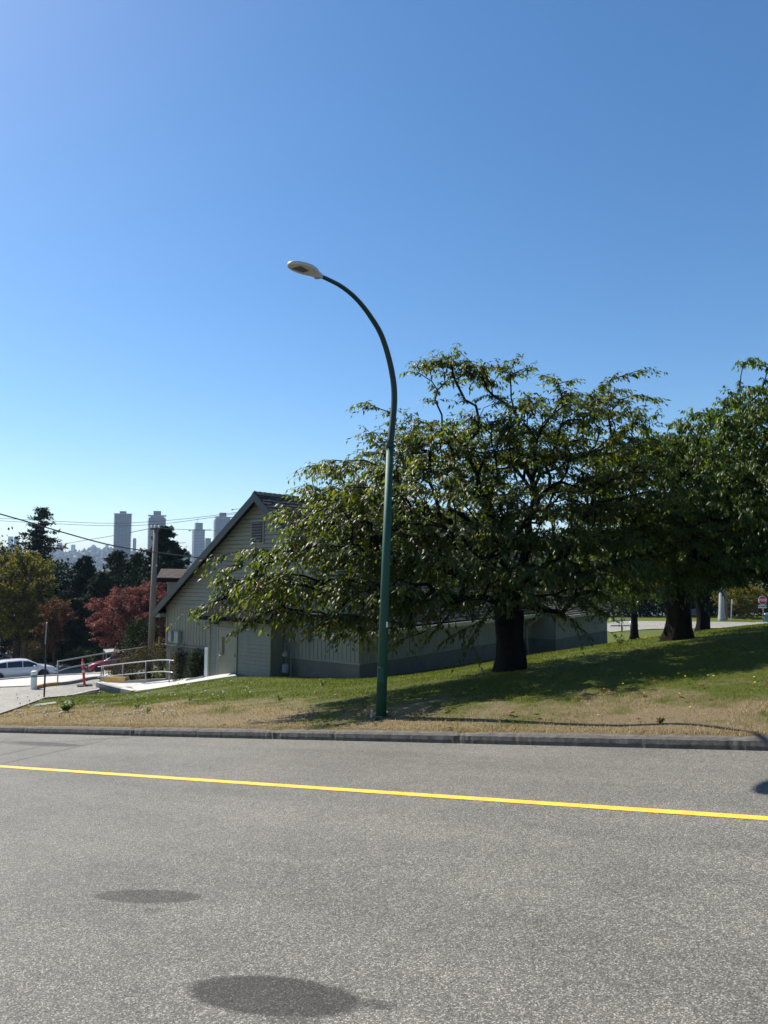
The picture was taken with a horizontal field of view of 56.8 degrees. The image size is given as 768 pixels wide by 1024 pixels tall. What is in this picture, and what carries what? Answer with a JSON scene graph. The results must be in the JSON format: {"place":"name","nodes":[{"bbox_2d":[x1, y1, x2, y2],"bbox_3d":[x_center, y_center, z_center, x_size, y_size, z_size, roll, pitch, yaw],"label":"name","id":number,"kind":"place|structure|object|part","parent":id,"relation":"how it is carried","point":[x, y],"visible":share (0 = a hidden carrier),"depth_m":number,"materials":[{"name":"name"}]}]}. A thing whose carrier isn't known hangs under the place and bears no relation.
{"place":"outdoors","nodes":[
{"label":"outdoors","id":0,"kind":"place"},
{"bbox_2d":[32,702,55,706],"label":"stone slab","id":1,"kind":"structure","parent":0,"point":[48,703],"depth_m":23.03,"materials":[{"name":"stone"}]},
{"bbox_2d":[0,674,109,686],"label":"pavement","id":2,"kind":"structure","parent":0,"point":[22,681],"depth_m":39.98,"materials":[{"name":"concrete"}]},
{"bbox_2d":[0,652,162,712],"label":"car park","id":3,"kind":"structure","parent":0,"point":[9,694],"depth_m":31.84,"materials":[{"name":"concrete"}]},
{"bbox_2d":[0,652,21,659],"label":"parked car","id":4,"kind":"object","parent":3,"relation":"on","point":[4,656],"visible":0.21,"depth_m":71.66,"materials":[{"name":"blue paint"}]},
{"bbox_2d":[22,572,30,658],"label":"utility pole","id":5,"kind":"object","parent":3,"relation":"on","point":[24,655],"visible":0.31,"depth_m":70.11,"materials":[{"name":"brown wood"}]},
{"bbox_2d":[0,658,56,677],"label":"parked car","id":6,"kind":"object","parent":3,"relation":"on","point":[16,667],"visible":0.83,"depth_m":50.09,"materials":[{"name":"white paint"}]},
{"bbox_3d":[-26.604,10.658,49.276,0.755,0.373,0.191,4,-6,-39],"label":"side window","id":7,"kind":"part","parent":6,"relation":"part of","materials":[{"name":"black glass"}]},
{"bbox_3d":[-25.901,10.713,49.845,0.937,0.411,0.189,4,-6,-39],"label":"side window","id":8,"kind":"part","parent":6,"relation":"part of","materials":[{"name":"black glass"}]},
{"bbox_3d":[-25.150,10.790,50.447,0.874,0.434,0.195,4,-6,-39],"label":"side window","id":9,"kind":"part","parent":6,"relation":"part of","materials":[{"name":"black glass"}]},
{"bbox_2d":[30,671,36,689],"bbox_3d":[-16.012,7.735,32.469,0.273,0.942,0.273,0,-5,0],"label":"bollard","id":10,"kind":"object","parent":3,"relation":"on","point":[33,684],"visible":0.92,"depth_m":32.37,"materials":[{"name":"white plastic"}]},
{"bbox_2d":[43,619,47,696],"bbox_3d":[-12.434,5.426,26.064,0.087,2.923,0.510,2,-5,-25],"label":"sign post","id":11,"kind":"object","parent":3,"relation":"on","point":[46,633],"visible":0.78,"depth_m":26.08,"materials":[{"name":"metal"}]},
{"bbox_2d":[37,682,58,688],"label":"median kerb","id":12,"kind":"structure","parent":3,"relation":"on","point":[39,686],"depth_m":33.91,"materials":[{"name":"paint"}]},
{"bbox_2d":[0,673,99,679],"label":"median kerb","id":13,"kind":"structure","parent":3,"relation":"on","point":[43,676],"depth_m":49.79,"materials":[{"name":"concrete"}]},
{"bbox_2d":[56,651,95,666],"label":"hedge bush","id":14,"kind":"object","parent":3,"relation":"on","point":[73,655],"visible":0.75,"depth_m":66.73,"materials":[{"name":"green plant"}]},
{"bbox_2d":[59,676,112,684],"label":"median kerb","id":15,"kind":"structure","parent":3,"relation":"on","point":[76,680],"depth_m":37.97,"materials":[{"name":"concrete"}]},
{"bbox_2d":[57,644,157,681],"bbox_3d":[-15.346,8.539,40.485,0.469,1.336,8.648,-2,-5,21],"label":"railing","id":16,"kind":"object","parent":3,"relation":"on","point":[58,670],"visible":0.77,"depth_m":38.38,"materials":[{"name":"grey metal"}]},
{"bbox_2d":[103,649,118,659],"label":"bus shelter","id":17,"kind":"object","parent":3,"relation":"on","point":[107,650],"visible":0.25,"depth_m":68.54,"materials":[{"name":"metal"}]},
{"bbox_2d":[87,654,144,671],"bbox_3d":[-22.279,12.639,59.613,4.710,1.457,2.140,0,-5,-13],"label":"parked car","id":18,"kind":"object","parent":3,"relation":"on","point":[93,667],"visible":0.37,"depth_m":58.51,"materials":[{"name":"red paint"}]},
{"bbox_2d":[69,689,98,695],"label":"pavement","id":19,"kind":"structure","parent":0,"point":[94,691],"depth_m":31.06,"materials":[{"name":"concrete"}]},
{"bbox_2d":[76,658,92,686],"bbox_3d":[-13.274,7.115,31.517,0.620,1.210,0.500,3,-5,-29],"label":"delineator","id":20,"kind":"object","parent":19,"relation":"on","point":[84,684],"visible":1,"depth_m":31.47,"materials":[{"name":"plastic"}]},
{"bbox_2d":[1,512,236,522],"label":"overhead wire","id":21,"kind":"object","parent":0,"point":[133,522],"visible":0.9,"depth_m":50.12,"materials":[{"name":"metal"}]},
{"bbox_2d":[9,514,231,525],"bbox_3d":[-18.731,0.450,50.138,18.879,1.075,0.029,0,-5,0],"label":"overhead wire","id":22,"kind":"object","parent":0,"point":[122,525],"visible":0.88,"depth_m":50.09,"materials":[{"name":"metal"}]},
{"bbox_2d":[107,673,235,691],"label":"footpath","id":23,"kind":"structure","parent":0,"point":[146,686],"depth_m":30.68,"materials":[{"name":"concrete"}]},
{"bbox_2d":[98,659,176,682],"bbox_3d":[-11.654,7.630,34.005,0.994,1.923,8.812,4,-6,-42],"label":"railing","id":24,"kind":"object","parent":23,"relation":"on","point":[145,672],"visible":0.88,"depth_m":33.17,"materials":[{"name":"metal"}]},
{"bbox_2d":[183,648,203,677],"bbox_3d":[-8.034,6.521,30.141,1.107,1.520,1.120,0,-5,0],"label":"bed shrub","id":25,"kind":"object","parent":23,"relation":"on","point":[192,657],"visible":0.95,"depth_m":30.04,"materials":[{"name":"green plant"}]},
{"bbox_2d":[0,550,766,653],"bbox_3d":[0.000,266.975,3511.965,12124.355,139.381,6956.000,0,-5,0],"label":"hills","id":26,"kind":"structure","parent":0,"point":[191,559],"depth_m":1051.73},
{"bbox_2d":[8,536,12,546],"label":"tower","id":27,"kind":"structure","parent":26,"relation":"on","point":[10,542],"depth_m":2295.19,"materials":[{"name":"grey concrete"}]},
{"bbox_2d":[0,546,191,583],"bbox_3d":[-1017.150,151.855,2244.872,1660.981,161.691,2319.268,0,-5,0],"label":"wood","id":28,"kind":"object","parent":26,"relation":"on","point":[105,551],"visible":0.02,"depth_m":2784.35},
{"bbox_2d":[113,511,131,570],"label":"tower","id":29,"kind":"structure","parent":26,"relation":"on","point":[120,519],"depth_m":1390.05,"materials":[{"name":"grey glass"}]},
{"bbox_2d":[132,538,135,553],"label":"tower","id":30,"kind":"structure","parent":26,"relation":"on","point":[134,544],"depth_m":2195.38,"materials":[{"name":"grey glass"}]},
{"bbox_2d":[147,511,166,562],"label":"tower","id":31,"kind":"structure","parent":26,"relation":"on","point":[158,517],"depth_m":1440.59,"materials":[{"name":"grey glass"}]},
{"bbox_2d":[176,551,188,568],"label":"tower","id":32,"kind":"structure","parent":26,"relation":"on","point":[184,559],"depth_m":1488.81,"materials":[{"name":"grey concrete"}]},
{"bbox_2d":[191,518,204,563],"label":"tower","id":33,"kind":"structure","parent":26,"relation":"on","point":[198,538],"depth_m":1393.59,"materials":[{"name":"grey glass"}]},
{"bbox_2d":[204,538,210,549],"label":"tower","id":34,"kind":"structure","parent":26,"relation":"on","point":[207,541],"depth_m":1415.85,"materials":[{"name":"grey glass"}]},
{"bbox_2d":[213,513,231,537],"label":"tower","id":35,"kind":"structure","parent":26,"relation":"on","point":[220,522],"depth_m":1490.07,"materials":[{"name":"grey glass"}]},
{"bbox_2d":[0,733,767,1023],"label":"road","id":36,"kind":"structure","parent":0,"point":[133,900],"depth_m":4.77,"materials":[{"name":"grey asphalt"}]},
{"bbox_2d":[0,725,767,750],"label":"kerb","id":37,"kind":"structure","parent":36,"relation":"on","point":[709,742],"depth_m":10.29,"materials":[{"name":"concrete"}]},
{"bbox_2d":[0,765,767,819],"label":"yellow road line","id":38,"kind":"object","parent":36,"relation":"on","point":[743,816],"visible":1,"depth_m":7.08,"materials":[{"name":"paint"}]},
{"bbox_2d":[0,615,767,734],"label":"lawn","id":39,"kind":"structure","parent":0,"point":[643,633],"depth_m":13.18,"materials":[{"name":"green plant"}]},
{"bbox_2d":[4,640,47,663],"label":"hedge bush","id":40,"kind":"object","parent":39,"relation":"on","point":[29,645],"visible":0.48,"depth_m":70.92,"materials":[{"name":"green plant"}]},
{"bbox_2d":[0,540,62,658],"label":"yellowing tree","id":41,"kind":"object","parent":39,"relation":"on","point":[21,564],"visible":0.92,"depth_m":68.27,"materials":[{"name":"green plant"}]},
{"bbox_2d":[0,507,69,656],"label":"conifer","id":42,"kind":"object","parent":39,"relation":"on","point":[39,541],"visible":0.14,"depth_m":87.67,"materials":[{"name":"green plant"}]},
{"bbox_2d":[0,527,76,658],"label":"thicket","id":43,"kind":"object","parent":39,"relation":"on","point":[5,650],"visible":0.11,"depth_m":79.68,"materials":[{"name":"green plant"}]},
{"bbox_2d":[30,639,50,662],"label":"hedge bush","id":44,"kind":"object","parent":39,"relation":"on","point":[42,661],"visible":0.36,"depth_m":70.80,"materials":[{"name":"green plant"}]},
{"bbox_2d":[5,550,97,657],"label":"thicket","id":45,"kind":"object","parent":39,"relation":"on","point":[66,584],"visible":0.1,"depth_m":82.07,"materials":[{"name":"green plant"}]},
{"bbox_2d":[28,596,78,673],"bbox_3d":[-29.624,10.975,63.200,3.668,7.052,3.638,-3,-5,29],"label":"tree","id":46,"kind":"object","parent":39,"relation":"on","point":[54,623],"visible":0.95,"depth_m":62.91,"materials":[{"name":"brown plant"}]},
{"bbox_2d":[37,643,75,662],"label":"hedge bush","id":47,"kind":"object","parent":39,"relation":"on","point":[59,650],"visible":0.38,"depth_m":70.53,"materials":[{"name":"green plant"}]},
{"bbox_2d":[60,699,76,711],"bbox_3d":[-8.489,5.197,19.018,0.413,0.342,0.420,-1,-5,17],"label":"weed","id":48,"kind":"object","parent":39,"relation":"on","point":[66,705],"visible":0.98,"depth_m":18.97,"materials":[{"name":"green plant"}]},
{"bbox_2d":[33,598,106,663],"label":"conifer","id":49,"kind":"object","parent":39,"relation":"on","point":[77,631],"visible":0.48,"depth_m":72.27,"materials":[{"name":"green plant"}]},
{"bbox_2d":[57,554,96,602],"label":"conifer","id":50,"kind":"object","parent":39,"relation":"on","point":[84,567],"visible":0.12,"depth_m":79.06,"materials":[{"name":"green plant"}]},
{"bbox_2d":[63,646,96,663],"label":"hedge bush","id":51,"kind":"object","parent":39,"relation":"on","point":[86,652],"visible":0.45,"depth_m":69.08,"materials":[{"name":"green plant"}]},
{"bbox_2d":[80,644,114,659],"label":"hedge bush","id":52,"kind":"object","parent":39,"relation":"on","point":[97,649],"visible":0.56,"depth_m":70.83,"materials":[{"name":"green plant"}]},
{"bbox_2d":[79,571,124,648],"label":"conifer","id":53,"kind":"object","parent":39,"relation":"on","point":[97,587],"visible":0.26,"depth_m":76.72,"materials":[{"name":"green plant"}]},
{"bbox_2d":[69,556,142,615],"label":"thicket","id":54,"kind":"object","parent":39,"relation":"on","point":[125,580],"visible":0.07,"depth_m":81.11,"materials":[{"name":"green plant"}]},
{"bbox_2d":[102,676,127,682],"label":"planter wall","id":55,"kind":"structure","parent":39,"relation":"on","point":[111,679],"depth_m":36.60,"materials":[{"name":"paint"}]},
{"bbox_2d":[96,681,136,693],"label":"ramp wall","id":56,"kind":"structure","parent":39,"relation":"on","point":[108,687],"depth_m":32.65,"materials":[{"name":"concrete"}]},
{"bbox_2d":[99,654,137,676],"bbox_3d":[-14.520,8.789,39.402,2.100,1.798,2.067,-2,-5,22],"label":"bed shrub","id":57,"kind":"object","parent":39,"relation":"on","point":[115,667],"visible":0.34,"depth_m":39.16,"materials":[{"name":"green plant"}]},
{"bbox_2d":[99,550,139,593],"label":"conifer","id":58,"kind":"object","parent":39,"relation":"on","point":[115,558],"visible":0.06,"depth_m":83.31,"materials":[{"name":"green plant"}]},
{"bbox_2d":[82,578,166,655],"bbox_3d":[-21.954,9.870,60.535,8.424,8.337,6.195,0,-5,0],"label":"red maple","id":59,"kind":"object","parent":39,"relation":"on","point":[127,611],"visible":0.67,"depth_m":60.08,"materials":[{"name":"brown plant"}]},
{"bbox_2d":[110,646,156,679],"bbox_3d":[-13.422,8.307,38.017,2.748,2.210,1.775,0,-5,0],"label":"bed shrub","id":60,"kind":"object","parent":39,"relation":"on","point":[128,667],"visible":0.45,"depth_m":37.83,"materials":[{"name":"green plant"}]},
{"bbox_2d":[123,552,150,600],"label":"conifer","id":61,"kind":"object","parent":39,"relation":"on","point":[138,556],"visible":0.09,"depth_m":85.17,"materials":[{"name":"green plant"}]},
{"bbox_2d":[118,615,158,664],"bbox_3d":[-15.669,8.241,45.490,2.596,3.239,2.971,0,-5,0],"label":"conifer shrub","id":62,"kind":"object","parent":39,"relation":"on","point":[137,627],"visible":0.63,"depth_m":45.19,"materials":[{"name":"green plant"}]},
{"bbox_2d":[120,639,165,679],"bbox_3d":[-12.198,7.719,36.359,2.765,2.505,1.829,0,-5,0],"label":"bed shrub","id":63,"kind":"object","parent":39,"relation":"on","point":[146,654],"visible":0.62,"depth_m":36.16,"materials":[{"name":"green plant"}]},
{"bbox_2d":[125,678,165,682],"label":"planter wall","id":64,"kind":"structure","parent":39,"relation":"on","point":[143,680],"depth_m":34.32,"materials":[{"name":"concrete"}]},
{"bbox_2d":[147,525,159,669],"bbox_3d":[-13.408,4.987,41.567,0.956,8.451,0.478,-2,-5,27],"label":"utility pole","id":65,"kind":"object","parent":39,"relation":"on","point":[151,629],"visible":0.93,"depth_m":41.64,"materials":[{"name":"brown wood"}]},
{"bbox_2d":[49,527,153,546],"bbox_3d":[-25.083,2.327,61.397,1.468,0.462,45.030,3,-6,-32],"label":"overhead wire","id":66,"kind":"object","parent":65,"relation":"attached to","point":[108,536],"visible":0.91,"depth_m":54.32,"materials":[{"name":"metal"}]},
{"bbox_2d":[149,637,167,677],"bbox_3d":[-10.620,7.385,35.388,2.100,2.758,1.762,0,-5,0],"label":"bed shrub","id":67,"kind":"object","parent":39,"relation":"on","point":[159,658],"visible":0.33,"depth_m":35.15,"materials":[{"name":"green plant"}]},
{"bbox_2d":[132,524,191,659],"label":"conifer","id":68,"kind":"object","parent":39,"relation":"on","point":[166,545],"visible":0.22,"depth_m":70.97,"materials":[{"name":"green plant"}]},
{"bbox_2d":[167,642,188,679],"bbox_3d":[-8.906,6.703,31.344,1.363,1.974,1.348,0,-5,0],"label":"bed shrub","id":69,"kind":"object","parent":39,"relation":"on","point":[180,656],"visible":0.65,"depth_m":31.09,"materials":[{"name":"green plant"}]},
{"bbox_2d":[186,676,204,680],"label":"planter wall","id":70,"kind":"structure","parent":39,"relation":"on","point":[195,678],"depth_m":29.27,"materials":[{"name":"concrete"}]},
{"bbox_2d":[287,261,396,719],"bbox_3d":[-0.644,-0.081,11.299,0.427,7.128,2.965,-3,-6,30],"label":"street lamp","id":71,"kind":"object","parent":39,"relation":"on","point":[304,268],"visible":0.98,"depth_m":12.16,"materials":[{"name":"green metal"}]},
{"bbox_2d":[0,722,767,736],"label":"grass fringe","id":72,"kind":"object","parent":39,"relation":"on","point":[665,732],"depth_m":10.46,"materials":[{"name":"green plant"}]},
{"bbox_2d":[152,486,621,679],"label":"clapboard building","id":73,"kind":"structure","parent":39,"relation":"on","point":[247,653],"depth_m":28.94,"materials":[{"name":"beige wood"}]},
{"bbox_2d":[0,513,244,562],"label":"overhead wire","id":74,"kind":"object","parent":73,"relation":"attached to","point":[110,544],"visible":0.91,"depth_m":26.38,"materials":[{"name":"metal"}]},
{"bbox_2d":[218,629,235,674],"bbox_3d":[-6.279,5.695,28.264,1.030,1.990,0.129,-4,-6,38],"label":"door","id":75,"kind":"structure","parent":73,"relation":"in","point":[226,652],"depth_m":28.30,"materials":[{"name":"paint"}]},
{"bbox_2d":[367,660,492,677],"bbox_3d":[6.193,6.702,32.550,2.000,0.722,20.700,-4,-6,38],"label":"soil bed","id":76,"kind":"object","parent":39,"relation":"on","point":[433,669],"visible":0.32,"depth_m":27.58,"materials":[{"name":"brown soil"}]},
{"bbox_2d":[166,343,706,675],"bbox_3d":[1.966,-0.073,17.650,12.589,8.621,9.601,0,-5,0],"label":"cherry tree","id":77,"kind":"object","parent":39,"relation":"on","point":[463,561],"visible":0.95,"depth_m":16.13,"materials":[{"name":"green plant"}]},
{"bbox_2d":[533,553,666,639],"bbox_3d":[12.197,4.416,39.411,9.257,5.568,6.560,2,-5,-27],"label":"tree","id":78,"kind":"object","parent":39,"relation":"on","point":[634,633],"visible":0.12,"depth_m":37.79,"materials":[{"name":"green wood"}]},
{"bbox_2d":[609,632,624,644],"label":"weed","id":79,"kind":"object","parent":39,"relation":"on","point":[621,637],"visible":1,"depth_m":23.09,"materials":[{"name":"green plant"}]},
{"bbox_2d":[609,619,630,631],"bbox_3d":[16.691,8.070,50.000,2.113,1.018,0.143,3,-5,-29],"label":"railing","id":80,"kind":"object","parent":39,"relation":"on","point":[621,625],"visible":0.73,"depth_m":50.10,"materials":[{"name":"metal"}]},
{"bbox_2d":[586,547,694,616],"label":"thicket","id":81,"kind":"object","parent":39,"relation":"on","point":[644,607],"visible":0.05,"depth_m":79.90,"materials":[{"name":"green plant"}]},
{"bbox_2d":[656,716,664,723],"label":"weed","id":82,"kind":"object","parent":39,"relation":"on","point":[659,721],"visible":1,"depth_m":9.58,"materials":[{"name":"green plant"}]},
{"bbox_2d":[589,357,767,641],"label":"cherry tree","id":83,"kind":"object","parent":39,"relation":"on","point":[735,476],"visible":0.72,"depth_m":18.30,"materials":[{"name":"green plant"}]},
{"bbox_2d":[604,498,764,630],"bbox_3d":[13.404,2.199,30.973,9.083,6.542,6.494,0,-5,0],"label":"cherry tree","id":84,"kind":"object","parent":39,"relation":"on","point":[703,620],"visible":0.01,"depth_m":30.55,"materials":[{"name":"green plant"}]},
{"bbox_2d":[654,554,718,615],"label":"thicket","id":85,"kind":"object","parent":39,"relation":"on","point":[709,601],"visible":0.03,"depth_m":82.61,"materials":[{"name":"green plant"}]},
{"bbox_2d":[691,609,695,615],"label":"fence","id":86,"kind":"object","parent":39,"relation":"on","point":[693,612],"visible":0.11,"depth_m":78.08,"materials":[{"name":"grey wood"}]},
{"bbox_2d":[718,581,725,620],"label":"utility pole","id":87,"kind":"object","parent":39,"relation":"on","point":[721,615],"visible":0.23,"depth_m":69.26,"materials":[{"name":"grey concrete"}]},
{"bbox_2d":[683,562,764,615],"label":"thicket","id":88,"kind":"object","parent":39,"relation":"on","point":[713,613],"visible":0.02,"depth_m":82.88,"materials":[{"name":"green plant"}]},
{"bbox_2d":[724,587,727,619],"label":"utility pole","id":89,"kind":"object","parent":39,"relation":"on","point":[725,607],"depth_m":70.30,"materials":[{"name":"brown wood"}]},
{"bbox_2d":[709,536,767,615],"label":"thicket","id":90,"kind":"object","parent":39,"relation":"on","point":[759,613],"visible":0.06,"depth_m":82.58,"materials":[{"name":"green plant"}]},
{"bbox_2d":[711,582,767,618],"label":"tree","id":91,"kind":"object","parent":39,"relation":"on","point":[739,604],"visible":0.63,"depth_m":72.74,"materials":[{"name":"green plant"}]},
{"bbox_2d":[758,595,766,622],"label":"stop sign","id":92,"kind":"object","parent":39,"relation":"on","point":[762,600],"visible":1,"depth_m":61.46,"materials":[{"name":"metal"}]},
{"bbox_2d":[0,0,767,553],"label":"sky","id":93,"kind":"structure","parent":0,"point":[577,188],"materials":[{"name":"blue"}]},
{"bbox_2d":[607,621,767,631],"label":"side street","id":94,"kind":"structure","parent":0,"point":[651,624],"depth_m":59.60,"materials":[{"name":"concrete"}]},
{"bbox_2d":[762,612,767,621],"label":"parked car","id":95,"kind":"object","parent":94,"relation":"on","point":[765,617],"visible":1,"depth_m":58.68,"materials":[{"name":"teal paint"}]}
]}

